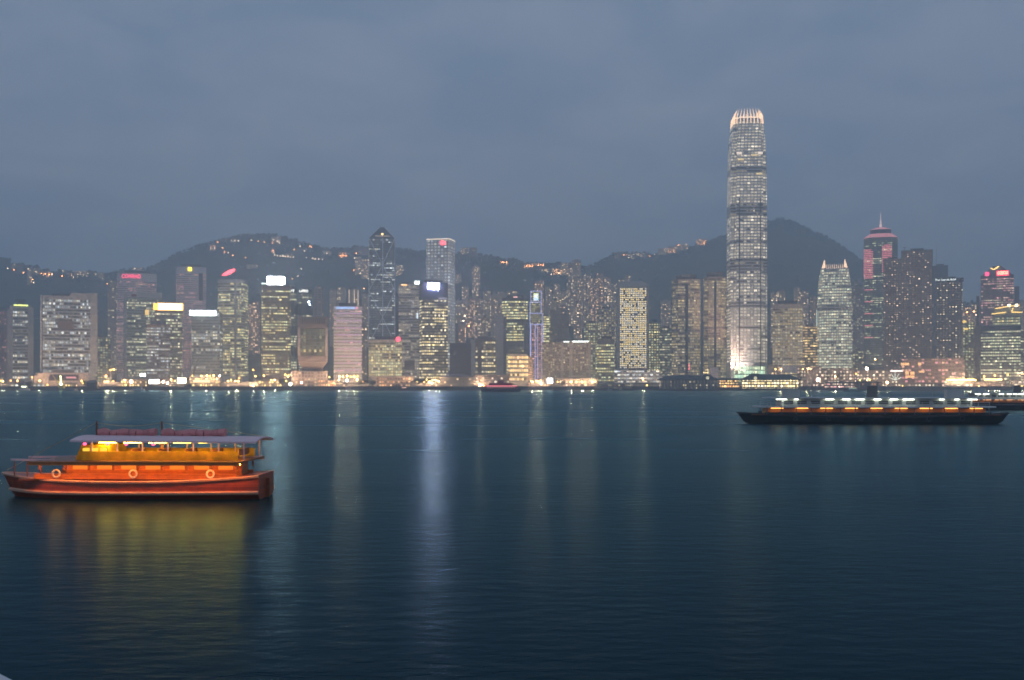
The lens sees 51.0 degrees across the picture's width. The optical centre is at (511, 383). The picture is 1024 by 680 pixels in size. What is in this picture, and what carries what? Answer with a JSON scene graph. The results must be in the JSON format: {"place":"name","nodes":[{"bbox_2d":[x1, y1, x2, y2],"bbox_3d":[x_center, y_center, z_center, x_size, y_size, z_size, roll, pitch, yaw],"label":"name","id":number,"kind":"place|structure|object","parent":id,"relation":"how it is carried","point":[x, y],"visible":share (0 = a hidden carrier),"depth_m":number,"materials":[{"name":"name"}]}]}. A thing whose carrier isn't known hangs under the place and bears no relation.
{"place":"outdoors","nodes":[
{"label":"outdoors","id":0,"kind":"place"},
{"bbox_2d":[0,308,6,382],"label":"slim tower","id":1,"kind":"structure","parent":0,"point":[3,345],"depth_m":1562.81,"materials":[{"name":"concrete"}]},
{"bbox_2d":[7,299,33,385],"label":"office tower","id":2,"kind":"structure","parent":0,"point":[20,341],"depth_m":1480.24,"materials":[{"name":"grey concrete"}]},
{"bbox_2d":[40,293,97,380],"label":"office slab","id":3,"kind":"structure","parent":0,"point":[70,331],"depth_m":1450.66,"materials":[{"name":"grey concrete"}]},
{"bbox_2d":[121,379,146,385],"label":"building","id":4,"kind":"structure","parent":0,"point":[138,382],"depth_m":1385.21,"materials":[{"name":"concrete"}]},
{"bbox_2d":[123,292,162,378],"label":"office tower","id":5,"kind":"structure","parent":0,"point":[138,314],"depth_m":1656.78,"materials":[{"name":"concrete"}]},
{"bbox_2d":[147,317,170,385],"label":"office wing","id":6,"kind":"structure","parent":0,"point":[158,350],"depth_m":1500.14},
{"bbox_2d":[153,303,182,379],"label":"office tower","id":7,"kind":"structure","parent":0,"point":[174,318],"depth_m":1522.69,"materials":[{"name":"grey stone"}]},
{"bbox_2d":[189,377,219,385],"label":"building","id":8,"kind":"structure","parent":0,"point":[215,381],"depth_m":1381.26,"materials":[{"name":"concrete"}]},
{"bbox_2d":[190,310,222,381],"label":"office tower","id":9,"kind":"structure","parent":0,"point":[207,339],"depth_m":1492.58,"materials":[{"name":"grey glass"}]},
{"bbox_2d":[217,269,247,381],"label":"office tower","id":10,"kind":"structure","parent":0,"point":[232,301],"depth_m":1623.45,"materials":[{"name":"grey glass"}]},
{"bbox_2d":[261,276,290,385],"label":"office tower","id":11,"kind":"structure","parent":0,"point":[276,328],"depth_m":1510.13,"materials":[{"name":"grey glass"}]},
{"bbox_2d":[291,286,297,385],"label":"faceted tower","id":12,"kind":"structure","parent":0,"point":[294,329],"depth_m":1640.87,"materials":[{"name":"glass"}]},
{"bbox_2d":[298,287,312,370],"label":"faceted tower","id":13,"kind":"structure","parent":0,"point":[305,306],"depth_m":1640.53,"materials":[{"name":"glass"}]},
{"bbox_2d":[334,303,361,382],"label":"white slab","id":14,"kind":"structure","parent":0,"point":[348,339],"depth_m":1450.15,"materials":[{"name":"concrete"}]},
{"bbox_2d":[369,336,401,385],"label":"office block","id":15,"kind":"structure","parent":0,"point":[385,355],"depth_m":1460.35,"materials":[{"name":"beige metal"}]},
{"bbox_2d":[376,376,412,385],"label":"city hall block","id":16,"kind":"structure","parent":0,"point":[393,380],"depth_m":1384.84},
{"bbox_2d":[398,281,418,380],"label":"striped tower","id":17,"kind":"structure","parent":0,"point":[408,312],"depth_m":1620.17,"materials":[{"name":"grey glass"}]},
{"bbox_2d":[419,280,447,381],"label":"office tower","id":18,"kind":"structure","parent":0,"point":[433,329],"depth_m":1493.42,"materials":[{"name":"grey glass"}]},
{"bbox_2d":[440,374,475,385],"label":"building","id":19,"kind":"structure","parent":0,"point":[457,380],"depth_m":1376.04,"materials":[{"name":"concrete"}]},
{"bbox_2d":[450,343,470,374],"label":"netted block","id":20,"kind":"structure","parent":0,"point":[460,358],"depth_m":1440.01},
{"bbox_2d":[471,336,495,375],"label":"office block","id":21,"kind":"structure","parent":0,"point":[483,355],"depth_m":1530.10,"materials":[{"name":"grey concrete"}]},
{"bbox_2d":[0,219,980,382],"bbox_3d":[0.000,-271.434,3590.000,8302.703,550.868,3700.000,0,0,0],"label":"hills","id":22,"kind":"structure","parent":0,"point":[783,244],"depth_m":2933.58,"materials":[{"name":"green plant"}]},
{"bbox_2d":[108,278,116,365],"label":"apartment tower","id":23,"kind":"structure","parent":22,"relation":"on","point":[112,308],"depth_m":2052.03,"materials":[{"name":"concrete"}]},
{"bbox_2d":[117,270,156,381],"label":"hotel tower","id":24,"kind":"structure","parent":22,"relation":"on","point":[128,282],"depth_m":1778.88,"materials":[{"name":"concrete"}]},
{"bbox_2d":[176,264,205,377],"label":"hotel tower","id":25,"kind":"structure","parent":22,"relation":"on","point":[190,286],"depth_m":1879.74,"materials":[{"name":"concrete"}]},
{"bbox_2d":[248,302,252,349],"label":"apartment tower","id":26,"kind":"structure","parent":22,"relation":"on","point":[250,327],"depth_m":2152.56,"materials":[{"name":"concrete"}]},
{"bbox_2d":[253,300,258,353],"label":"apartment tower","id":27,"kind":"structure","parent":22,"relation":"on","point":[255,326],"depth_m":2121.61,"materials":[{"name":"concrete"}]},
{"bbox_2d":[329,288,335,346],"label":"apartment tower","id":28,"kind":"structure","parent":22,"relation":"on","point":[332,297],"depth_m":2249.99,"materials":[{"name":"concrete"}]},
{"bbox_2d":[348,286,358,305],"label":"apartment tower","id":29,"kind":"structure","parent":22,"relation":"on","point":[353,294],"depth_m":2099.94,"materials":[{"name":"beige"}]},
{"bbox_2d":[362,324,366,380],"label":"apartment tower","id":30,"kind":"structure","parent":22,"relation":"on","point":[364,352],"depth_m":1850.99,"materials":[{"name":"concrete"}]},
{"bbox_2d":[361,259,368,278],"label":"hill house","id":31,"kind":"structure","parent":22,"relation":"on","point":[364,268],"depth_m":2940.42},
{"bbox_2d":[362,293,368,347],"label":"apartment tower","id":32,"kind":"structure","parent":22,"relation":"on","point":[365,309],"depth_m":2250.65,"materials":[{"name":"concrete"}]},
{"bbox_2d":[369,224,398,339],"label":"prism tower","id":33,"kind":"structure","parent":22,"relation":"on","point":[383,308],"depth_m":1900.35,"materials":[{"name":"blue glass"}]},
{"bbox_2d":[426,238,454,370],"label":"grid tower","id":34,"kind":"structure","parent":22,"relation":"on","point":[440,259],"depth_m":1967.10,"materials":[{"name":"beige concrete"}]},
{"bbox_2d":[462,286,467,326],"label":"apartment tower","id":35,"kind":"structure","parent":22,"relation":"on","point":[465,302],"depth_m":2350.29,"materials":[{"name":"concrete"}]},
{"bbox_2d":[468,297,473,337],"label":"apartment tower","id":36,"kind":"structure","parent":22,"relation":"on","point":[471,317],"depth_m":2251.29,"materials":[{"name":"concrete"}]},
{"bbox_2d":[472,264,479,298],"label":"apartment tower","id":37,"kind":"structure","parent":22,"relation":"on","point":[475,281],"depth_m":2550.19,"materials":[{"name":"concrete"}]},
{"bbox_2d":[474,297,483,339],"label":"apartment tower","id":38,"kind":"structure","parent":22,"relation":"on","point":[478,308],"depth_m":2201.96,"materials":[{"name":"concrete"}]},
{"bbox_2d":[483,289,490,330],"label":"apartment tower","id":39,"kind":"structure","parent":22,"relation":"on","point":[487,301],"depth_m":2301.74,"materials":[{"name":"concrete"}]},
{"bbox_2d":[0,217,980,342],"bbox_3d":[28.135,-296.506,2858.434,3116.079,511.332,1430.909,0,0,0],"label":"woodland","id":40,"kind":"object","parent":22,"relation":"on","point":[515,265],"visible":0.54,"depth_m":3180.09,"materials":[{"name":"green plant"}]},
{"bbox_2d":[491,292,496,337],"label":"apartment tower","id":41,"kind":"structure","parent":22,"relation":"on","point":[493,303],"depth_m":2251.48,"materials":[{"name":"concrete"}]},
{"bbox_2d":[545,286,551,316],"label":"apartment tower","id":42,"kind":"structure","parent":22,"relation":"on","point":[548,294],"depth_m":2351.55,"materials":[{"name":"concrete"}]},
{"bbox_2d":[550,308,568,341],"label":"dark block","id":43,"kind":"structure","parent":22,"relation":"on","point":[559,323],"depth_m":1780.01,"materials":[{"name":"concrete"}]},
{"bbox_2d":[567,282,572,325],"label":"apartment tower","id":44,"kind":"structure","parent":22,"relation":"on","point":[570,296],"depth_m":2350.94,"materials":[{"name":"concrete"}]},
{"bbox_2d":[572,259,580,300],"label":"apartment tower","id":45,"kind":"structure","parent":22,"relation":"on","point":[576,263],"depth_m":2620.85,"materials":[{"name":"concrete"}]},
{"bbox_2d":[573,301,581,340],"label":"apartment tower","id":46,"kind":"structure","parent":22,"relation":"on","point":[577,319],"depth_m":2050.44,"materials":[{"name":"concrete"}]},
{"bbox_2d":[575,277,583,327],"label":"apartment tower","id":47,"kind":"structure","parent":22,"relation":"on","point":[579,289],"depth_m":2402.22,"materials":[{"name":"concrete"}]},
{"bbox_2d":[584,273,590,299],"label":"apartment tower","id":48,"kind":"structure","parent":22,"relation":"on","point":[587,285],"depth_m":2500.55,"materials":[{"name":"concrete"}]},
{"bbox_2d":[591,276,595,322],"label":"apartment tower","id":49,"kind":"structure","parent":22,"relation":"on","point":[593,298],"depth_m":2400.25,"materials":[{"name":"concrete"}]},
{"bbox_2d":[596,272,602,308],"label":"apartment tower","id":50,"kind":"structure","parent":22,"relation":"on","point":[599,290],"depth_m":2451.04,"materials":[{"name":"concrete"}]},
{"bbox_2d":[604,276,610,308],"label":"apartment tower","id":51,"kind":"structure","parent":22,"relation":"on","point":[607,291],"depth_m":2420.74,"materials":[{"name":"concrete"}]},
{"bbox_2d":[611,283,616,342],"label":"apartment tower","id":52,"kind":"structure","parent":22,"relation":"on","point":[613,295],"depth_m":2350.59,"materials":[{"name":"concrete"}]},
{"bbox_2d":[661,298,670,327],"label":"apartment tower","id":53,"kind":"structure","parent":22,"relation":"on","point":[665,311],"depth_m":2301.06,"materials":[{"name":"concrete"}]},
{"bbox_2d":[800,290,808,326],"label":"apartment tower","id":54,"kind":"structure","parent":22,"relation":"on","point":[804,297],"depth_m":2251.73,"materials":[{"name":"concrete"}]},
{"bbox_2d":[810,296,816,326],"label":"apartment tower","id":55,"kind":"structure","parent":22,"relation":"on","point":[813,304],"depth_m":2152.03,"materials":[{"name":"concrete"}]},
{"bbox_2d":[852,285,863,365],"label":"apartment tower","id":56,"kind":"structure","parent":22,"relation":"on","point":[857,316],"depth_m":2061.98,"materials":[{"name":"concrete"}]},
{"bbox_2d":[864,212,897,365],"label":"spired tower","id":57,"kind":"structure","parent":22,"relation":"on","point":[880,243],"depth_m":2083.89,"materials":[{"name":"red glass"}]},
{"bbox_2d":[933,256,947,357],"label":"office tower","id":58,"kind":"structure","parent":22,"relation":"on","point":[940,270],"depth_m":1902.71,"materials":[{"name":"concrete"}]},
{"bbox_2d":[976,266,1018,325],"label":"office tower","id":59,"kind":"structure","parent":22,"relation":"on","point":[997,283],"depth_m":1802.71,"materials":[{"name":"grey"}]},
{"bbox_2d":[0,390,1023,679],"bbox_3d":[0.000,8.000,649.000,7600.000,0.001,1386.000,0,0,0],"label":"water","id":60,"kind":"structure","parent":0,"point":[548,534],"depth_m":53.16,"materials":[{"name":"blue liquid"}]},
{"bbox_2d":[2,421,273,498],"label":"cruise boat","id":61,"kind":"object","parent":60,"relation":"on","point":[108,466],"visible":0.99,"depth_m":74.37,"materials":[{"name":"brown wood"}]},
{"bbox_2d":[480,381,521,391],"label":"red ferry","id":62,"kind":"object","parent":60,"relation":"on","point":[500,386],"visible":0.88,"depth_m":1086.50,"materials":[{"name":"paint"}]},
{"bbox_2d":[0,386,1023,389],"bbox_3d":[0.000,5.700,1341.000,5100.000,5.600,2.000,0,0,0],"label":"sea wall","id":63,"kind":"structure","parent":60,"relation":"in","point":[441,387],"depth_m":1340.00,"materials":[{"name":"grey concrete"}]},
{"bbox_2d":[592,383,632,389],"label":"ferry pier","id":64,"kind":"structure","parent":60,"relation":"in","point":[617,386],"depth_m":1320.00,"materials":[{"name":"concrete"}]},
{"bbox_2d":[657,374,719,389],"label":"ferry pier","id":65,"kind":"structure","parent":60,"relation":"in","point":[694,382],"depth_m":1320.00,"materials":[{"name":"concrete"}]},
{"bbox_2d":[719,378,741,389],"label":"ferry pier","id":66,"kind":"structure","parent":60,"relation":"in","point":[729,383],"depth_m":1320.00,"materials":[{"name":"concrete"}]},
{"bbox_2d":[741,374,800,389],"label":"ferry pier","id":67,"kind":"structure","parent":60,"relation":"in","point":[760,382],"depth_m":1320.00,"materials":[{"name":"concrete"}]},
{"bbox_2d":[821,382,856,389],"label":"ferry pier","id":68,"kind":"structure","parent":60,"relation":"in","point":[838,385],"depth_m":1319.87,"materials":[{"name":"concrete"}]},
{"bbox_2d":[853,381,881,389],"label":"ferry pier","id":69,"kind":"structure","parent":60,"relation":"in","point":[859,385],"depth_m":1319.80,"materials":[{"name":"concrete"}]},
{"bbox_2d":[737,381,1009,423],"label":"harbour ferry","id":70,"kind":"object","parent":60,"relation":"on","point":[951,406],"visible":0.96,"depth_m":212.72,"materials":[{"name":"black metal"}]},
{"bbox_2d":[968,385,1023,409],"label":"harbour ferry","id":71,"kind":"object","parent":60,"relation":"on","point":[1007,404],"visible":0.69,"depth_m":326.58,"materials":[{"name":"black metal"}]},
{"bbox_2d":[0,0,1023,302],"label":"sky","id":72,"kind":"structure","parent":0,"point":[134,133],"materials":[{"name":"blue"}]},
{"bbox_2d":[502,295,527,374],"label":"office tower","id":73,"kind":"structure","parent":0,"point":[515,322],"depth_m":1620.25,"materials":[{"name":"grey metal"}]},
{"bbox_2d":[530,291,542,380],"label":"neon tower","id":74,"kind":"structure","parent":0,"point":[536,332],"depth_m":1661.03,"materials":[{"name":"blue"}]},
{"bbox_2d":[542,339,590,382],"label":"hotel slab","id":75,"kind":"structure","parent":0,"point":[566,358],"depth_m":1469.84,"materials":[{"name":"concrete"}]},
{"bbox_2d":[559,379,596,385],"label":"building","id":76,"kind":"structure","parent":0,"point":[579,382],"depth_m":1389.89,"materials":[{"name":"concrete"}]},
{"bbox_2d":[584,321,599,378],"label":"office block","id":77,"kind":"structure","parent":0,"point":[592,331],"depth_m":1579.92,"materials":[{"name":"concrete"}]},
{"bbox_2d":[596,336,613,382],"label":"office block","id":78,"kind":"structure","parent":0,"point":[605,359],"depth_m":1490.12,"materials":[{"name":"grey concrete"}]},
{"bbox_2d":[614,368,660,385],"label":"post office block","id":79,"kind":"structure","parent":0,"point":[633,375],"depth_m":1450.37,"materials":[{"name":"concrete"}]},
{"bbox_2d":[649,320,659,369],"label":"office block","id":80,"kind":"structure","parent":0,"point":[654,344],"depth_m":1699.91,"materials":[{"name":"concrete"}]},
{"bbox_2d":[660,326,671,377],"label":"office block","id":81,"kind":"structure","parent":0,"point":[666,350],"depth_m":1690.12,"materials":[{"name":"grey glass"}]},
{"bbox_2d":[672,274,700,374],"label":"rounded tower","id":82,"kind":"structure","parent":0,"point":[686,321],"depth_m":1621.10,"materials":[{"name":"glass"}]},
{"bbox_2d":[703,272,725,378],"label":"rounded tower","id":83,"kind":"structure","parent":0,"point":[714,319],"depth_m":1621.05,"materials":[{"name":"stone"}]},
{"bbox_2d":[726,108,766,385],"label":"tallest tower","id":84,"kind":"structure","parent":0,"point":[746,294],"depth_m":1564.55,"materials":[{"name":"grey glass"}]},
{"bbox_2d":[772,300,802,376],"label":"office block","id":85,"kind":"structure","parent":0,"point":[787,335],"depth_m":1499.95,"materials":[{"name":"beige stone"}]},
{"bbox_2d":[797,366,820,385],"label":"building","id":86,"kind":"structure","parent":0,"point":[813,374],"depth_m":1439.47,"materials":[{"name":"concrete"}]},
{"bbox_2d":[803,324,817,365],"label":"office block","id":87,"kind":"structure","parent":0,"point":[810,344],"depth_m":1639.73,"materials":[{"name":"grey metal"}]},
{"bbox_2d":[816,259,851,367],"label":"tapered tower","id":88,"kind":"structure","parent":0,"point":[834,313],"depth_m":1651.41,"materials":[{"name":"grey glass"}]},
{"bbox_2d":[821,368,853,385],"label":"building","id":89,"kind":"structure","parent":0,"point":[847,374],"depth_m":1439.90,"materials":[{"name":"concrete"}]},
{"bbox_2d":[852,348,862,369],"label":"office block","id":90,"kind":"structure","parent":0,"point":[857,358],"depth_m":1560.04,"materials":[{"name":"concrete"}]},
{"bbox_2d":[853,370,900,385],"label":"building","id":91,"kind":"structure","parent":0,"point":[882,376],"depth_m":1433.67,"materials":[{"name":"concrete"}]},
{"bbox_2d":[883,257,900,369],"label":"apartment tower","id":92,"kind":"structure","parent":0,"point":[891,313],"depth_m":1602.66,"materials":[{"name":"concrete"}]},
{"bbox_2d":[901,247,932,357],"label":"apartment tower","id":93,"kind":"structure","parent":0,"point":[917,303],"depth_m":1593.63,"materials":[{"name":"concrete"}]},
{"bbox_2d":[900,358,965,382],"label":"mall building","id":94,"kind":"structure","parent":0,"point":[928,370],"depth_m":1440.52,"materials":[{"name":"concrete"}]},
{"bbox_2d":[935,277,963,357],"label":"hotel tower","id":95,"kind":"structure","parent":0,"point":[949,317],"depth_m":1579.91,"materials":[{"name":"concrete"}]},
{"bbox_2d":[963,321,974,382],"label":"office block","id":96,"kind":"structure","parent":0,"point":[969,341],"depth_m":1659.46,"materials":[{"name":"grey metal"}]},
{"bbox_2d":[981,326,1020,382],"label":"office block","id":97,"kind":"structure","parent":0,"point":[1000,352],"depth_m":1500.02,"materials":[{"name":"grey glass"}]},
{"bbox_2d":[992,299,1022,325],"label":"office tower","id":98,"kind":"structure","parent":0,"point":[1002,316],"depth_m":1651.11,"materials":[{"name":"grey glass"}]},
{"bbox_3d":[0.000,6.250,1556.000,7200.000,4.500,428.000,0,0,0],"label":"city ground","id":99,"kind":"structure","parent":0,"visible":0},
{"bbox_2d":[38,370,87,385],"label":"podium building","id":100,"kind":"structure","parent":99,"relation":"on","point":[67,376],"depth_m":1420.73,"materials":[{"name":"pink stone"}]},
{"bbox_2d":[95,336,110,381],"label":"distant block","id":101,"kind":"structure","parent":99,"relation":"on","point":[104,355],"depth_m":1720.89,"materials":[{"name":"concrete"}]},
{"bbox_2d":[292,369,327,385],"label":"podium building","id":102,"kind":"structure","parent":99,"relation":"on","point":[309,377],"depth_m":1384.94,"materials":[{"name":"concrete"}]},
{"bbox_2d":[298,316,327,370],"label":"stemmed tower","id":103,"kind":"structure","parent":102,"relation":"on","point":[312,342],"depth_m":1400.42,"materials":[{"name":"brown concrete"}]},
{"bbox_2d":[314,285,322,370],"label":"slab block","id":104,"kind":"structure","parent":99,"relation":"on","point":[318,301],"depth_m":1759.94,"materials":[{"name":"concrete"}]},
{"bbox_2d":[475,375,509,385],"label":"building","id":105,"kind":"structure","parent":99,"relation":"on","point":[483,380],"depth_m":1379.91,"materials":[{"name":"concrete"}]},
{"bbox_2d":[495,314,502,374],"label":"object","id":106,"kind":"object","parent":99,"relation":"on","point":[499,339],"visible":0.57,"depth_m":1540.01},
{"bbox_2d":[508,354,527,385],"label":"office","id":107,"kind":"structure","parent":99,"relation":"on","point":[518,369],"depth_m":1420.06,"materials":[{"name":"beige stone"}]},
{"bbox_2d":[543,314,549,341],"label":"office block","id":108,"kind":"structure","parent":99,"relation":"on","point":[546,328],"depth_m":1760.00,"materials":[{"name":"concrete"}]},
{"bbox_2d":[596,307,614,369],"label":"office block","id":109,"kind":"structure","parent":99,"relation":"on","point":[605,317],"depth_m":1729.91,"materials":[{"name":"concrete"}]},
{"bbox_2d":[616,281,648,369],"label":"round window tower","id":110,"kind":"structure","parent":99,"relation":"on","point":[632,324],"depth_m":1640.02,"materials":[{"name":"grey concrete"}]},
{"bbox_2d":[620,288,645,367],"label":"windows","id":111,"kind":"structure","parent":110,"relation":"in","point":[620,288],"depth_m":1639.76,"materials":[{"name":"yellow glass"}]},
{"bbox_2d":[975,322,979,382],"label":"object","id":112,"kind":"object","parent":99,"relation":"on","point":[977,351],"visible":0.82,"depth_m":1640.00,"materials":[{"name":"grey stone"}]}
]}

